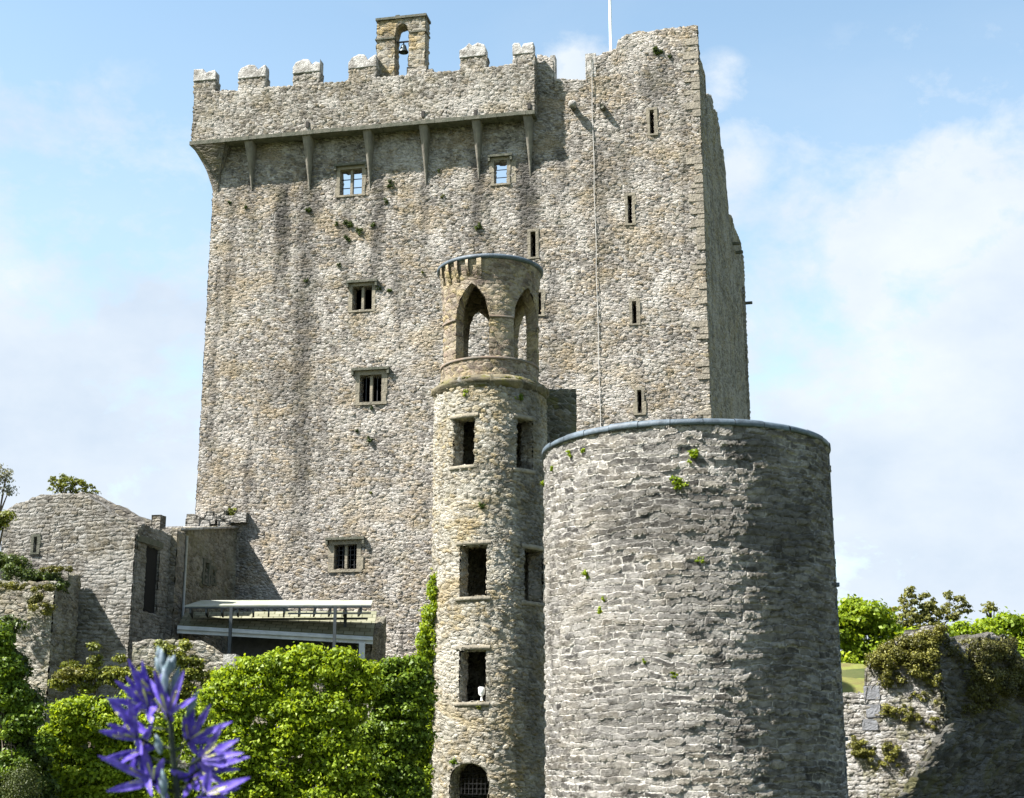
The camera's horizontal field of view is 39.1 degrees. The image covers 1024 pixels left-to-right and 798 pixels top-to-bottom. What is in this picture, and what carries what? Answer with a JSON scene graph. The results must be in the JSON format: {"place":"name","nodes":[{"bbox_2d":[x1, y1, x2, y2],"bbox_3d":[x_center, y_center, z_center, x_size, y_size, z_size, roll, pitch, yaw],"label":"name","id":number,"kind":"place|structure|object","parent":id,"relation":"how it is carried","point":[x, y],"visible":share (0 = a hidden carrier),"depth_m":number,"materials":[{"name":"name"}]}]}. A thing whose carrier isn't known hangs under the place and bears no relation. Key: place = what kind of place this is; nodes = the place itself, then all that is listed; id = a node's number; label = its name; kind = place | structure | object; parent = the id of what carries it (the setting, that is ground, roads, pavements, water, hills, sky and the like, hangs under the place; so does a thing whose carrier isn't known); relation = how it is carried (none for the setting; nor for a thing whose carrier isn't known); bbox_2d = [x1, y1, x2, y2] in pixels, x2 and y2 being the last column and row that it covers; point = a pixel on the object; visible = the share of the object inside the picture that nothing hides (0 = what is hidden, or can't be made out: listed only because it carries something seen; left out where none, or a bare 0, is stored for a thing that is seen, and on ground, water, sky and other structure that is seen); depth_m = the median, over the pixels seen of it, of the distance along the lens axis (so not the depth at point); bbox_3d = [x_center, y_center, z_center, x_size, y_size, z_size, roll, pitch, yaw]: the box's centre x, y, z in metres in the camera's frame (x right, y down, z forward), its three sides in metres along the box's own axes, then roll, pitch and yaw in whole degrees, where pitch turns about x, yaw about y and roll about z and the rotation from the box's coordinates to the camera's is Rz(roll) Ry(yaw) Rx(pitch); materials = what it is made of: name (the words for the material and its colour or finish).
{"place":"outdoors","nodes":[
{"label":"outdoors","id":0,"kind":"place"},
{"bbox_2d":[54,668,865,797],"bbox_3d":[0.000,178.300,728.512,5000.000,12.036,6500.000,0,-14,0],"label":"ground","id":1,"kind":"structure","parent":0,"point":[853,673],"depth_m":56.14,"materials":[{"name":"green plant"}]},
{"bbox_2d":[0,509,18,546],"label":"background tree","id":2,"kind":"object","parent":1,"relation":"on","point":[4,516],"visible":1,"depth_m":50.88,"materials":[{"name":"green plant"}]},
{"bbox_2d":[0,463,19,511],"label":"background tree","id":3,"kind":"object","parent":1,"relation":"on","point":[8,490],"visible":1,"depth_m":64.93,"materials":[{"name":"grey plant"}]},
{"bbox_2d":[0,758,46,797],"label":"clipped shrub","id":4,"kind":"object","parent":1,"relation":"on","point":[22,790],"visible":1,"depth_m":32.68,"materials":[{"name":"green plant"}]},
{"bbox_2d":[0,620,62,786],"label":"leafy shrub","id":5,"kind":"object","parent":1,"relation":"on","point":[22,716],"visible":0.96,"depth_m":35.91,"materials":[{"name":"green plant"}]},
{"bbox_2d":[0,614,62,797],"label":"dark tree","id":6,"kind":"object","parent":1,"relation":"on","point":[42,761],"visible":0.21,"depth_m":36.31,"materials":[{"name":"green plant"}]},
{"bbox_2d":[0,568,80,761],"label":"garden wall","id":7,"kind":"structure","parent":1,"relation":"on","point":[49,642],"depth_m":52.21,"materials":[{"name":"stone"}]},
{"bbox_2d":[0,549,70,597],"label":"wall growth","id":8,"kind":"object","parent":7,"relation":"on","point":[11,563],"depth_m":52.88,"materials":[{"name":"green plant"}]},
{"bbox_2d":[0,564,72,615],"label":"moss","id":9,"kind":"object","parent":7,"relation":"attached to","point":[34,600],"visible":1,"depth_m":51.68,"materials":[{"name":"green plant"}]},
{"bbox_2d":[51,666,86,680],"bbox_3d":[-14.060,8.704,45.727,1.090,0.506,0.788,0,-14,0],"label":"shrub","id":10,"kind":"object","parent":1,"relation":"on","point":[70,671],"visible":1,"depth_m":45.57,"materials":[{"name":"green plant"}]},
{"bbox_2d":[1,492,184,698],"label":"ruined outbuilding","id":11,"kind":"structure","parent":1,"relation":"on","point":[126,564],"depth_m":54.74,"materials":[{"name":"stone"}]},
{"bbox_2d":[29,534,40,554],"bbox_3d":[-18.201,5.606,55.301,0.420,0.775,0.455,-3,-14,11],"label":"slit window","id":12,"kind":"structure","parent":11,"relation":"in","point":[33,536],"depth_m":55.12,"materials":[{"name":"stone"}]},
{"bbox_2d":[47,473,99,494],"bbox_3d":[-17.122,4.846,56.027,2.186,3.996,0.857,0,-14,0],"label":"rooftop shrub","id":13,"kind":"object","parent":11,"relation":"on","point":[62,484],"visible":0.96,"depth_m":56.29,"materials":[{"name":"green plant"}]},
{"bbox_2d":[133,546,157,612],"bbox_3d":[-14.048,6.874,55.044,0.080,2.527,1.872,-3,-14,11],"label":"door","id":14,"kind":"structure","parent":11,"relation":"in","point":[151,553],"depth_m":55.44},
{"bbox_2d":[47,642,140,746],"bbox_3d":[-13.364,10.432,45.823,3.084,5.492,0.872,0,-14,0],"label":"scrubby bush","id":15,"kind":"object","parent":1,"relation":"on","point":[106,676],"visible":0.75,"depth_m":46.10,"materials":[{"name":"green plant"}]},
{"bbox_2d":[34,682,219,797],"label":"maple tree","id":16,"kind":"object","parent":1,"relation":"on","point":[85,773],"visible":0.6,"depth_m":37.58,"materials":[{"name":"green plant"}]},
{"bbox_2d":[110,638,216,705],"bbox_3d":[-11.710,10.922,48.303,3.779,5.749,1.040,0,-14,0],"label":"scrubby bush","id":17,"kind":"object","parent":1,"relation":"on","point":[196,673],"visible":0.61,"depth_m":48.63,"materials":[{"name":"green plant"}]},
{"bbox_2d":[98,646,249,797],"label":"camassia flower","id":18,"kind":"object","parent":1,"relation":"on","point":[143,691],"visible":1,"depth_m":1.16,"materials":[{"name":"purple plant"}]},
{"bbox_2d":[166,510,248,653],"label":"stone annexe","id":19,"kind":"structure","parent":1,"relation":"on","point":[210,561],"depth_m":62.03,"materials":[{"name":"grey stone"}]},
{"bbox_2d":[201,558,211,586],"bbox_3d":[-13.170,7.382,61.307,0.455,1.118,0.837,-3,-14,11],"label":"slit window","id":20,"kind":"structure","parent":19,"relation":"in","point":[209,562],"depth_m":61.35,"materials":[{"name":"stone"}]},
{"bbox_2d":[210,565,216,585],"bbox_3d":[-13.031,7.603,61.943,0.455,0.824,0.726,-3,-14,11],"label":"slit window","id":21,"kind":"structure","parent":19,"relation":"in","point":[212,567],"depth_m":61.91,"materials":[{"name":"stone"}]},
{"bbox_2d":[228,507,236,515],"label":"wall weed","id":22,"kind":"object","parent":19,"relation":"on","point":[231,513],"depth_m":64.99,"materials":[{"name":"green plant"}]},
{"bbox_2d":[132,639,371,790],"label":"retaining wall","id":23,"kind":"structure","parent":1,"relation":"on","point":[145,653],"depth_m":52.46,"materials":[{"name":"stone"}]},
{"bbox_2d":[177,600,386,661],"bbox_3d":[-9.203,10.167,58.524,8.610,4.085,4.289,3,-14,-11],"label":"lean to shelter","id":24,"kind":"object","parent":1,"relation":"on","point":[253,633],"visible":0.69,"depth_m":58.14,"materials":[{"name":"metal"}]},
{"bbox_2d":[180,642,384,797],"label":"maple tree","id":25,"kind":"object","parent":1,"relation":"on","point":[307,718],"visible":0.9,"depth_m":39.67,"materials":[{"name":"green plant"}]},
{"bbox_2d":[351,651,442,797],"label":"green tree","id":26,"kind":"object","parent":1,"relation":"on","point":[397,735],"visible":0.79,"depth_m":41.64,"materials":[{"name":"green plant"}]},
{"bbox_2d":[189,13,751,658],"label":"castle keep","id":27,"kind":"structure","parent":1,"relation":"on","point":[605,205],"depth_m":65.89,"materials":[{"name":"stone"}]},
{"bbox_2d":[325,536,364,572],"bbox_3d":[-7.324,6.898,63.617,1.785,1.534,0.600,-3,-14,11],"label":"window","id":28,"kind":"structure","parent":27,"relation":"in","point":[332,542],"depth_m":63.56,"materials":[{"name":"stone"}]},
{"bbox_2d":[343,235,351,241],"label":"wall weed","id":29,"kind":"object","parent":27,"relation":"attached to","point":[347,239],"depth_m":67.14,"materials":[{"name":"green plant"}]},
{"bbox_2d":[343,219,352,226],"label":"wall weed","id":30,"kind":"object","parent":27,"relation":"attached to","point":[347,222],"depth_m":67.29,"materials":[{"name":"green plant"}]},
{"bbox_2d":[334,161,366,197],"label":"window","id":31,"kind":"structure","parent":27,"relation":"in","point":[339,168],"depth_m":67.93,"materials":[{"name":"stone"}]},
{"bbox_2d":[355,227,362,234],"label":"wall weed","id":32,"kind":"object","parent":27,"relation":"attached to","point":[360,230],"depth_m":67.09,"materials":[{"name":"green plant"}]},
{"bbox_2d":[346,278,377,312],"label":"window","id":33,"kind":"structure","parent":27,"relation":"in","point":[350,284],"depth_m":66.36,"materials":[{"name":"stone"}]},
{"bbox_2d":[351,366,389,405],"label":"window","id":34,"kind":"structure","parent":27,"relation":"in","point":[384,370],"depth_m":65.20,"materials":[{"name":"stone"}]},
{"bbox_2d":[387,180,394,187],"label":"wall weed","id":35,"kind":"object","parent":27,"relation":"attached to","point":[390,181],"depth_m":67.35,"materials":[{"name":"green plant"}]},
{"bbox_2d":[397,41,408,54],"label":"bell","id":36,"kind":"object","parent":27,"relation":"hanging from","point":[403,50],"visible":1,"depth_m":69.08,"materials":[{"name":"silver metal"}]},
{"bbox_2d":[474,223,481,229],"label":"wall weed","id":37,"kind":"object","parent":27,"relation":"attached to","point":[478,226],"depth_m":65.88,"materials":[{"name":"green plant"}]},
{"bbox_2d":[488,153,515,185],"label":"window","id":38,"kind":"structure","parent":27,"relation":"in","point":[503,156],"depth_m":66.40,"materials":[{"name":"stone"}]},
{"bbox_2d":[609,0,611,50],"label":"flagpole","id":39,"kind":"object","parent":27,"relation":"on","point":[610,30],"depth_m":68.10,"materials":[{"name":"white metal"}]},
{"bbox_2d":[652,45,662,55],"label":"wall weed","id":40,"kind":"object","parent":27,"relation":"attached to","point":[655,50],"depth_m":66.16,"materials":[{"name":"green plant"}]},
{"bbox_2d":[428,253,549,797],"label":"watchtower","id":41,"kind":"structure","parent":1,"relation":"on","point":[488,567],"depth_m":48.91,"materials":[{"name":"stone"}]},
{"bbox_2d":[412,568,438,797],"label":"climbing ivy","id":42,"kind":"object","parent":41,"relation":"attached to","point":[423,642],"visible":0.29,"depth_m":48.65,"materials":[{"name":"green plant"}]},
{"bbox_2d":[449,757,457,764],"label":"wall weed","id":43,"kind":"object","parent":41,"relation":"attached to","point":[453,761],"depth_m":46.72,"materials":[{"name":"green plant"}]},
{"bbox_2d":[478,687,484,700],"bbox_3d":[-0.991,9.681,47.229,0.235,0.470,0.235,0,-14,0],"label":"floodlight","id":44,"kind":"object","parent":41,"relation":"on","point":[481,691],"visible":1,"depth_m":47.17,"materials":[{"name":"white paint"}]},
{"bbox_2d":[439,376,543,385],"bbox_3d":[-0.667,-0.595,50.275,3.748,0.212,1.405,1,-14,-5],"label":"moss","id":45,"kind":"object","parent":41,"relation":"on","point":[466,377],"visible":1,"depth_m":49.84,"materials":[{"name":"green plant"}]},
{"bbox_2d":[515,393,523,399],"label":"wall weed","id":46,"kind":"object","parent":41,"relation":"attached to","point":[521,395],"depth_m":49.75,"materials":[{"name":"green plant"}]},
{"bbox_2d":[532,389,576,467],"bbox_3d":[1.276,6.872,51.992,2.127,14.496,1.600,0,-14,0],"label":"wall spur","id":47,"kind":"object","parent":1,"relation":"on","point":[561,414],"depth_m":52.74,"materials":[{"name":"stone"}]},
{"bbox_2d":[542,418,848,797],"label":"round tower","id":48,"kind":"structure","parent":1,"relation":"on","point":[737,631],"depth_m":34.67,"materials":[{"name":"stone"}]},
{"bbox_2d":[580,569,589,578],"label":"wall weed","id":49,"kind":"object","parent":48,"relation":"attached to","point":[584,572],"depth_m":35.44,"materials":[{"name":"green plant"}]},
{"bbox_2d":[669,475,688,489],"bbox_3d":[4.059,2.025,34.826,0.512,0.393,0.285,0,-14,0],"label":"wall weed","id":50,"kind":"object","parent":48,"relation":"attached to","point":[679,482],"depth_m":34.76,"materials":[{"name":"green plant"}]},
{"bbox_2d":[687,449,698,463],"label":"wall weed","id":51,"kind":"object","parent":48,"relation":"attached to","point":[694,454],"depth_m":34.90,"materials":[{"name":"green plant"}]},
{"bbox_2d":[841,663,866,692],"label":"grass bank","id":52,"kind":"structure","parent":1,"relation":"on","point":[855,685],"depth_m":53.02,"materials":[{"name":"green plant"}]},
{"bbox_2d":[838,594,905,663],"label":"background tree","id":53,"kind":"object","parent":1,"relation":"on","point":[860,619],"visible":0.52,"depth_m":82.55,"materials":[{"name":"green plant"}]},
{"bbox_2d":[890,586,974,628],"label":"background tree","id":54,"kind":"object","parent":1,"relation":"on","point":[923,615],"visible":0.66,"depth_m":97.25,"materials":[{"name":"green plant"}]},
{"bbox_2d":[843,624,1023,797],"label":"ruined wall","id":55,"kind":"structure","parent":1,"relation":"on","point":[958,753],"depth_m":45.53,"materials":[{"name":"stone"}]},
{"bbox_2d":[846,691,939,775],"bbox_3d":[12.007,10.567,45.485,3.081,2.642,0.770,-6,-15,24],"label":"ivy","id":56,"kind":"object","parent":55,"relation":"attached to","point":[858,751],"visible":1,"depth_m":45.38,"materials":[{"name":"green plant"}]},
{"bbox_2d":[864,622,951,691],"bbox_3d":[12.556,8.240,45.674,2.807,2.192,1.178,-6,-15,22],"label":"ivy","id":57,"kind":"object","parent":55,"relation":"attached to","point":[904,653],"visible":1,"depth_m":45.47,"materials":[{"name":"green plant"}]},
{"bbox_2d":[942,634,1023,714],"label":"wall growth","id":58,"kind":"object","parent":55,"relation":"attached to","point":[987,675],"depth_m":46.48,"materials":[{"name":"green plant"}]},
{"bbox_2d":[900,606,1023,657],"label":"background tree","id":59,"kind":"object","parent":1,"relation":"on","point":[1006,624],"visible":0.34,"depth_m":93.65,"materials":[{"name":"green plant"}]},
{"bbox_2d":[978,601,999,619],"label":"background tree","id":60,"kind":"object","parent":1,"relation":"on","point":[990,606],"visible":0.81,"depth_m":96.34,"materials":[{"name":"green plant"}]},
{"bbox_2d":[0,0,1023,650],"label":"sky","id":61,"kind":"structure","parent":0,"point":[873,149],"materials":[{"name":"blue"}]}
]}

